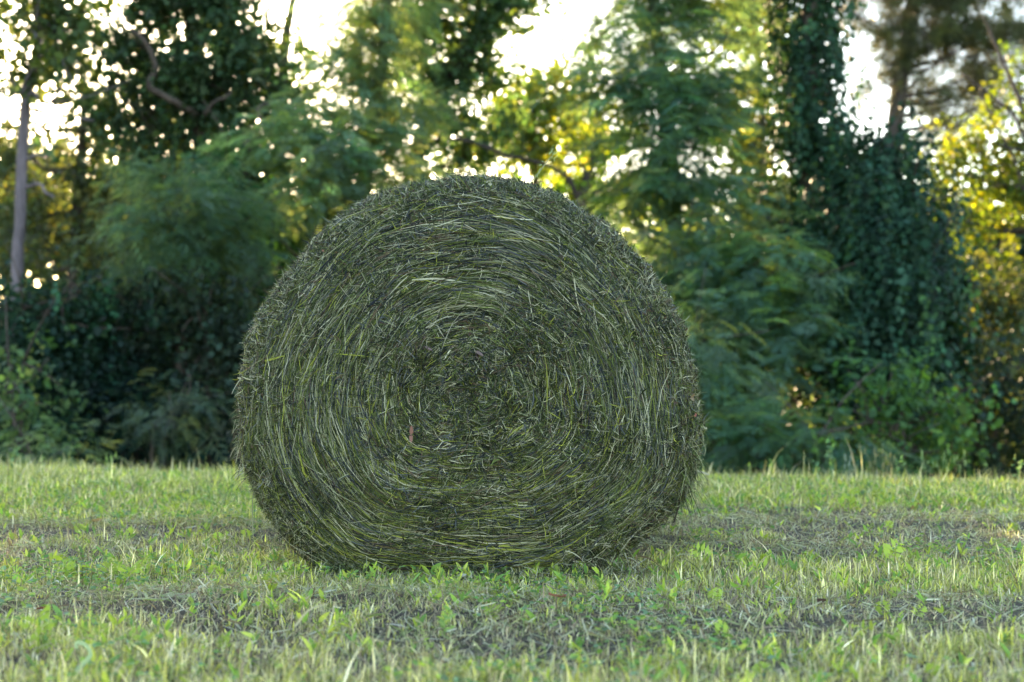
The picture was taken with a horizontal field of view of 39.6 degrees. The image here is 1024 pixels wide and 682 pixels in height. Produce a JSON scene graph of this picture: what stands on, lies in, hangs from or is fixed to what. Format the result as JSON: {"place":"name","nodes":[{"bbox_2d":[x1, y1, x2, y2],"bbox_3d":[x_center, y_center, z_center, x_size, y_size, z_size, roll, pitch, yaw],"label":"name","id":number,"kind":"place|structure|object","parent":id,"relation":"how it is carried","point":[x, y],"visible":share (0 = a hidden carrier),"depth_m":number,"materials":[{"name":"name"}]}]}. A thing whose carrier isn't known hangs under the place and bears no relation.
{"place":"outdoors","nodes":[
{"label":"outdoors","id":0,"kind":"place"},
{"bbox_2d":[85,355,238,471],"bbox_3d":[-3.362,0.976,14.134,1.607,1.694,1.625,1,-2,-34],"label":"bush","id":1,"kind":"object","parent":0,"point":[166,425],"visible":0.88,"depth_m":13.96,"materials":[{"name":"green plant"}]},
{"bbox_2d":[0,436,1023,681],"bbox_3d":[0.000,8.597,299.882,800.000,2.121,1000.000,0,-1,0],"label":"ground","id":2,"kind":"structure","parent":0,"point":[827,622],"depth_m":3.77,"materials":[{"name":"green plant"}]},
{"bbox_2d":[8,447,20,472],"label":"weed","id":3,"kind":"object","parent":2,"relation":"on","point":[14,451],"visible":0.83,"depth_m":8.79,"materials":[{"name":"green plant"}]},
{"bbox_2d":[18,605,56,655],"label":"weed","id":4,"kind":"object","parent":2,"relation":"on","point":[38,629],"visible":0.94,"depth_m":3.19,"materials":[{"name":"green plant"}]},
{"bbox_2d":[0,295,107,467],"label":"pale shrub","id":5,"kind":"object","parent":2,"relation":"on","point":[14,407],"visible":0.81,"depth_m":13.33,"materials":[{"name":"green plant"}]},
{"bbox_2d":[52,554,76,584],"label":"weed","id":6,"kind":"object","parent":2,"relation":"on","point":[60,558],"visible":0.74,"depth_m":4.43,"materials":[{"name":"green plant"}]},
{"bbox_2d":[0,0,131,450],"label":"slender tree","id":7,"kind":"object","parent":2,"relation":"on","point":[47,25],"visible":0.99,"depth_m":16.00,"materials":[{"name":"grey plant"}]},
{"bbox_2d":[0,377,149,469],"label":"bush","id":8,"kind":"object","parent":2,"relation":"on","point":[36,462],"visible":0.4,"depth_m":12.59,"materials":[{"name":"green plant"}]},
{"bbox_2d":[0,245,157,465],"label":"understory shrub","id":9,"kind":"object","parent":2,"relation":"on","point":[54,319],"visible":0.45,"depth_m":14.25,"materials":[{"name":"green plant"}]},
{"bbox_2d":[67,641,92,680],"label":"grass stalk","id":10,"kind":"object","parent":2,"relation":"on","point":[90,655],"depth_m":2.94,"materials":[{"name":"green plant"}]},
{"bbox_2d":[0,72,184,311],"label":"hedgerow tree","id":11,"kind":"object","parent":2,"relation":"on","point":[44,212],"visible":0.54,"depth_m":19.77,"materials":[{"name":"green plant"}]},
{"bbox_2d":[105,452,116,468],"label":"weed","id":12,"kind":"object","parent":2,"relation":"on","point":[106,459],"visible":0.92,"depth_m":8.78,"materials":[{"name":"green plant"}]},
{"bbox_2d":[5,293,240,471],"bbox_3d":[-3.871,0.698,14.890,3.175,2.514,2.283,0,-1,-9],"label":"understory shrub","id":13,"kind":"object","parent":2,"relation":"on","point":[139,455],"visible":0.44,"depth_m":14.37,"materials":[{"name":"green plant"}]},
{"bbox_2d":[23,239,230,464],"bbox_3d":[-3.947,0.432,15.243,2.276,3.132,2.314,0,-1,0],"label":"understory shrub","id":14,"kind":"object","parent":2,"relation":"on","point":[131,309],"visible":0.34,"depth_m":14.76,"materials":[{"name":"green plant"}]},
{"bbox_2d":[114,560,141,589],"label":"weed","id":15,"kind":"object","parent":2,"relation":"on","point":[118,580],"visible":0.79,"depth_m":4.28,"materials":[{"name":"green plant"}]},
{"bbox_2d":[25,0,317,471],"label":"twisted tree","id":16,"kind":"object","parent":2,"relation":"on","point":[180,80],"visible":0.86,"depth_m":17.89,"materials":[{"name":"green plant"}]},
{"bbox_2d":[51,145,305,470],"bbox_3d":[-3.427,-0.014,14.859,2.520,3.997,2.182,0,-1,0],"label":"round bush tree","id":17,"kind":"object","parent":2,"relation":"on","point":[202,232],"visible":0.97,"depth_m":14.62,"materials":[{"name":"green plant"}]},
{"bbox_2d":[161,592,196,599],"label":"grass stalk","id":18,"kind":"object","parent":2,"relation":"on","point":[179,595],"depth_m":3.94,"materials":[{"name":"plant"}]},
{"bbox_2d":[114,253,271,468],"bbox_3d":[-3.098,0.510,14.753,2.015,2.899,2.241,0,-1,0],"label":"understory shrub","id":19,"kind":"object","parent":2,"relation":"on","point":[219,329],"visible":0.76,"depth_m":14.42,"materials":[{"name":"green plant"}]},
{"bbox_2d":[150,100,330,459],"bbox_3d":[-3.099,-0.269,16.520,2.186,4.964,1.763,0,-1,0],"label":"ivy tree","id":20,"kind":"object","parent":2,"relation":"on","point":[235,164],"visible":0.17,"depth_m":16.38,"materials":[{"name":"green plant"}]},
{"bbox_2d":[240,0,330,288],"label":"dead tree","id":21,"kind":"object","parent":2,"relation":"on","point":[289,30],"visible":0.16,"depth_m":20.05,"materials":[{"name":"green plant"}]},
{"bbox_2d":[294,603,327,626],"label":"grass stalk","id":22,"kind":"object","parent":2,"relation":"on","point":[301,617],"depth_m":3.39,"materials":[{"name":"plant"}]},
{"bbox_2d":[189,0,489,375],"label":"feathery tree","id":23,"kind":"object","parent":2,"relation":"on","point":[345,155],"visible":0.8,"depth_m":16.38,"materials":[{"name":"green plant"}]},
{"bbox_2d":[306,170,483,241],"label":"thicket shrub","id":24,"kind":"object","parent":2,"relation":"on","point":[425,174],"depth_m":16.06,"materials":[{"name":"green plant"}]},
{"bbox_2d":[437,609,457,635],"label":"weed","id":25,"kind":"object","parent":2,"relation":"on","point":[442,625],"visible":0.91,"depth_m":3.48,"materials":[{"name":"green plant"}]},
{"bbox_2d":[345,0,569,181],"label":"leaning tree","id":26,"kind":"object","parent":2,"relation":"on","point":[483,31],"visible":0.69,"depth_m":19.27,"materials":[{"name":"green plant"}]},
{"bbox_2d":[228,145,717,578],"bbox_3d":[-0.130,0.118,5.278,1.628,1.514,1.712,0,-1,0],"label":"hay bale","id":27,"kind":"object","parent":2,"relation":"on","point":[478,371],"visible":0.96,"depth_m":4.57},
{"bbox_2d":[490,569,498,582],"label":"weed","id":28,"kind":"object","parent":2,"relation":"on","point":[492,574],"visible":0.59,"depth_m":4.40,"materials":[{"name":"green plant"}]},
{"bbox_2d":[0,465,1023,681],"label":"clover leaves","id":29,"kind":"object","parent":2,"relation":"on","point":[434,568],"visible":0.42,"depth_m":4.43,"materials":[{"name":"green plant"}]},
{"bbox_2d":[0,476,1023,681],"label":"hay clippings","id":30,"kind":"object","parent":2,"relation":"on","point":[762,518],"visible":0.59,"depth_m":3.96,"materials":[{"name":"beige plant"}]},
{"bbox_2d":[0,129,1023,480],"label":"woodland","id":31,"kind":"object","parent":2,"relation":"on","point":[48,151],"depth_m":27.98,"materials":[{"name":"green plant"}]},
{"bbox_2d":[467,45,619,188],"bbox_3d":[0.441,-0.879,22.098,2.740,7.411,1.894,0,-1,0],"label":"sunlit round tree","id":32,"kind":"object","parent":2,"relation":"on","point":[537,150],"visible":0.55,"depth_m":21.86,"materials":[{"name":"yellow plant"}]},
{"bbox_2d":[549,593,565,596],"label":"dry leaf","id":33,"kind":"object","parent":2,"relation":"on","point":[558,595],"visible":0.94,"depth_m":3.88,"materials":[{"name":"brown plant"}]},
{"bbox_2d":[571,568,583,582],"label":"weed","id":34,"kind":"object","parent":2,"relation":"on","point":[576,578],"visible":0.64,"depth_m":4.41,"materials":[{"name":"green plant"}]},
{"bbox_2d":[516,98,696,249],"bbox_3d":[1.418,-0.696,25.411,4.034,7.472,2.226,0,-1,0],"label":"yellow green tree","id":35,"kind":"object","parent":2,"relation":"on","point":[580,180],"visible":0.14,"depth_m":25.07,"materials":[{"name":"green plant"}]},
{"bbox_2d":[612,223,710,428],"bbox_3d":[0.892,0.418,16.104,3.321,3.676,2.370,0,-1,0],"label":"thicket shrub","id":36,"kind":"object","parent":2,"relation":"on","point":[643,252],"depth_m":16.32,"materials":[{"name":"green plant"}]},
{"bbox_2d":[521,0,890,452],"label":"tall feathery tree","id":37,"kind":"object","parent":2,"relation":"on","point":[642,75],"visible":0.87,"depth_m":15.66,"materials":[{"name":"green plant"}]},
{"bbox_2d":[667,268,808,467],"bbox_3d":[1.895,0.609,14.207,2.152,2.715,1.963,0,-1,10],"label":"feathery shrub","id":38,"kind":"object","parent":2,"relation":"on","point":[708,387],"visible":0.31,"depth_m":13.76,"materials":[{"name":"green plant"}]},
{"bbox_2d":[696,0,800,471],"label":"lacy tree","id":39,"kind":"object","parent":2,"relation":"on","point":[745,143],"visible":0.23,"depth_m":20.81,"materials":[{"name":"green plant"}]},
{"bbox_2d":[768,459,775,476],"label":"weed","id":40,"kind":"object","parent":2,"relation":"on","point":[770,464],"visible":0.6,"depth_m":8.59,"materials":[{"name":"green plant"}]},
{"bbox_2d":[811,459,820,479],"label":"weed","id":41,"kind":"object","parent":2,"relation":"on","point":[816,464],"visible":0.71,"depth_m":8.38,"materials":[{"name":"green plant"}]},
{"bbox_2d":[698,362,935,479],"bbox_3d":[2.327,1.081,13.239,3.008,1.760,2.140,-1,-2,37],"label":"drooping shrub","id":42,"kind":"object","parent":2,"relation":"on","point":[745,446],"visible":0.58,"depth_m":12.84,"materials":[{"name":"green plant"}]},
{"bbox_2d":[753,0,884,475],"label":"vine column","id":43,"kind":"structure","parent":2,"relation":"on","point":[800,130],"depth_m":16.20,"materials":[{"name":"green plant"}]},
{"bbox_2d":[815,598,825,601],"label":"dry leaf","id":44,"kind":"object","parent":2,"relation":"on","point":[820,599],"visible":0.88,"depth_m":3.84,"materials":[{"name":"brown plant"}]},
{"bbox_2d":[824,438,834,477],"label":"weed","id":45,"kind":"object","parent":2,"relation":"on","point":[831,447],"visible":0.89,"depth_m":8.49,"materials":[{"name":"green plant"}]},
{"bbox_2d":[843,454,852,479],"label":"weed","id":46,"kind":"object","parent":2,"relation":"on","point":[847,464],"visible":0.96,"depth_m":8.39,"materials":[{"name":"green plant"}]},
{"bbox_2d":[841,487,859,511],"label":"weed","id":47,"kind":"object","parent":2,"relation":"on","point":[853,499],"visible":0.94,"depth_m":6.58,"materials":[{"name":"green plant"}]},
{"bbox_2d":[858,442,877,477],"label":"weed","id":48,"kind":"object","parent":2,"relation":"on","point":[876,455],"visible":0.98,"depth_m":8.18,"materials":[{"name":"green plant"}]},
{"bbox_2d":[881,447,895,478],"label":"weed","id":49,"kind":"object","parent":2,"relation":"on","point":[890,453],"visible":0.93,"depth_m":8.19,"materials":[{"name":"green plant"}]},
{"bbox_2d":[788,79,1003,476],"bbox_3d":[3.922,-0.355,15.039,2.256,5.100,2.258,0,-1,0],"label":"vine mound","id":50,"kind":"object","parent":2,"relation":"on","point":[893,248],"visible":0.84,"depth_m":14.69,"materials":[{"name":"green plant"}]},
{"bbox_2d":[894,455,905,478],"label":"weed","id":51,"kind":"object","parent":2,"relation":"on","point":[897,470],"visible":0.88,"depth_m":8.28,"materials":[{"name":"green plant"}]},
{"bbox_2d":[789,340,1016,479],"bbox_3d":[3.638,0.921,13.299,2.127,1.881,1.412,0,-1,16],"label":"leafy bush","id":52,"kind":"object","parent":2,"relation":"on","point":[914,402],"visible":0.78,"depth_m":13.25,"materials":[{"name":"green plant"}]},
{"bbox_2d":[920,450,933,481],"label":"weed","id":53,"kind":"object","parent":2,"relation":"on","point":[921,457],"visible":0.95,"depth_m":8.09,"materials":[{"name":"green plant"}]},
{"bbox_2d":[833,0,1023,472],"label":"pine tree","id":54,"kind":"object","parent":2,"relation":"on","point":[943,35],"visible":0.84,"depth_m":23.79,"materials":[{"name":"green plant"}]},
{"bbox_2d":[936,451,947,475],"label":"weed","id":55,"kind":"object","parent":2,"relation":"on","point":[943,459],"visible":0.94,"depth_m":8.08,"materials":[{"name":"green plant"}]},
{"bbox_2d":[953,449,966,478],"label":"weed","id":56,"kind":"object","parent":2,"relation":"on","point":[957,459],"visible":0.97,"depth_m":7.98,"materials":[{"name":"green plant"}]},
{"bbox_2d":[912,16,1023,301],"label":"branchy tree","id":57,"kind":"object","parent":2,"relation":"on","point":[1008,177],"visible":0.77,"depth_m":19.26,"materials":[{"name":"yellow plant"}]},
{"bbox_2d":[917,311,1023,480],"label":"understory shrub","id":58,"kind":"object","parent":2,"relation":"on","point":[1008,412],"visible":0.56,"depth_m":15.03,"materials":[{"name":"green plant"}]},
{"bbox_2d":[939,243,1023,369],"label":"understory shrub","id":59,"kind":"object","parent":2,"relation":"on","point":[1013,304],"visible":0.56,"depth_m":17.08,"materials":[{"name":"green plant"}]},
{"bbox_2d":[1011,458,1023,485],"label":"weed","id":60,"kind":"object","parent":2,"relation":"on","point":[1019,467],"visible":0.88,"depth_m":7.88,"materials":[{"name":"green plant"}]},
{"bbox_2d":[0,0,1023,285],"label":"sky","id":61,"kind":"structure","parent":0,"point":[542,51],"materials":[{"name":"white"}]}
]}

